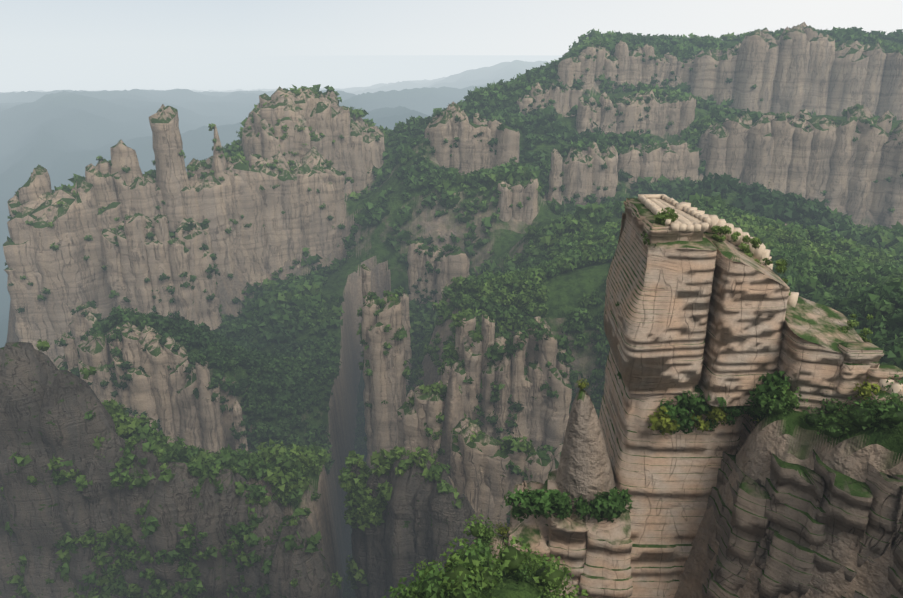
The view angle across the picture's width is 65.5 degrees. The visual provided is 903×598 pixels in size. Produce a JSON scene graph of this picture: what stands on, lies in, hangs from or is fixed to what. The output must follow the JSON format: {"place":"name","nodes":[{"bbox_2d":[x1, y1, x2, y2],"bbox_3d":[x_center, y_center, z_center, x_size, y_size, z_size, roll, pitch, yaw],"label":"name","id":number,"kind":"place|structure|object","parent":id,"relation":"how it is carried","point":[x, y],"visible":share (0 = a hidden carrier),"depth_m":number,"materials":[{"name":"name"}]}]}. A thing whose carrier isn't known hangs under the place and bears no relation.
{"place":"outdoors","nodes":[
{"label":"outdoors","id":0,"kind":"place"},
{"bbox_2d":[0,36,902,597],"bbox_3d":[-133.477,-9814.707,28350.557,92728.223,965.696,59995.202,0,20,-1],"label":"terrain","id":1,"kind":"structure","parent":0,"point":[62,120],"depth_m":532.75,"materials":[{"name":"grey stone"}]},
{"bbox_2d":[0,410,413,597],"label":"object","id":2,"kind":"object","parent":1,"relation":"on","point":[365,502],"visible":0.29,"depth_m":246.49,"materials":[{"name":"green plant"}]},
{"bbox_2d":[9,415,416,597],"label":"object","id":3,"kind":"object","parent":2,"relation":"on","point":[138,482],"visible":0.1,"depth_m":245.96,"materials":[{"name":"green plant"}]},
{"bbox_2d":[0,342,476,597],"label":"dark rock","id":4,"kind":"object","parent":1,"relation":"on","point":[46,404],"visible":0.77,"depth_m":243.87,"materials":[{"name":"grey stone"}]},
{"bbox_2d":[3,22,902,535],"bbox_3d":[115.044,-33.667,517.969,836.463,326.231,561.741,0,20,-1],"label":"cliffs","id":5,"kind":"structure","parent":1,"relation":"on","point":[803,68],"depth_m":513.66,"materials":[{"name":"grey stone"}]},
{"bbox_2d":[8,33,891,552],"bbox_3d":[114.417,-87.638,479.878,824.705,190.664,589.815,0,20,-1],"label":"shrubs","id":6,"kind":"object","parent":5,"relation":"on","point":[316,537],"visible":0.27,"depth_m":306.09,"materials":[{"name":"green plant"}]},
{"bbox_2d":[5,30,902,527],"bbox_3d":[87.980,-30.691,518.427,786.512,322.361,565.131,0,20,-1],"label":"plants","id":7,"kind":"object","parent":1,"relation":"on","point":[505,448],"visible":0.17,"depth_m":364.23,"materials":[{"name":"green plant"}]},
{"bbox_2d":[52,26,902,435],"bbox_3d":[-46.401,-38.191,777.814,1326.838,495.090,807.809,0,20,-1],"label":"trees","id":8,"kind":"object","parent":1,"relation":"on","point":[318,278],"visible":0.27,"depth_m":534.42,"materials":[{"name":"green plant"}]},
{"bbox_2d":[56,200,902,597],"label":"trees","id":9,"kind":"object","parent":1,"relation":"on","point":[878,292],"visible":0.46,"depth_m":366.83,"materials":[{"name":"green plant"}]},
{"bbox_2d":[382,374,902,597],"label":"shrubs","id":10,"kind":"object","parent":1,"relation":"on","point":[488,555],"visible":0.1,"depth_m":53.76,"materials":[{"name":"green plant"}]},
{"bbox_2d":[511,213,869,516],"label":"shrubs","id":11,"kind":"object","parent":1,"relation":"on","point":[658,423],"visible":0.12,"depth_m":70.88,"materials":[{"name":"green plant"}]},
{"bbox_2d":[508,198,902,597],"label":"pillar rock","id":12,"kind":"object","parent":1,"relation":"on","point":[702,311],"visible":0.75,"depth_m":70.16,"materials":[{"name":"beige stone"}]},
{"bbox_2d":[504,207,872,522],"bbox_3d":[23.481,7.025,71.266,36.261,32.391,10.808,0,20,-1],"label":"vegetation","id":13,"kind":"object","parent":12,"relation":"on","point":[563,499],"visible":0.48,"depth_m":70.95,"materials":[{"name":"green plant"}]},
{"bbox_2d":[638,194,902,400],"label":"boulders","id":14,"kind":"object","parent":12,"relation":"on","point":[690,218],"visible":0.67,"depth_m":71.16,"materials":[{"name":"beige stone"}]},
{"bbox_2d":[702,449,902,597],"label":"cliff face","id":15,"kind":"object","parent":1,"relation":"on","point":[804,508],"depth_m":64.05},
{"bbox_2d":[0,0,902,56],"label":"sky","id":16,"kind":"structure","parent":0,"point":[28,28],"materials":[{"name":"white"}]}
]}

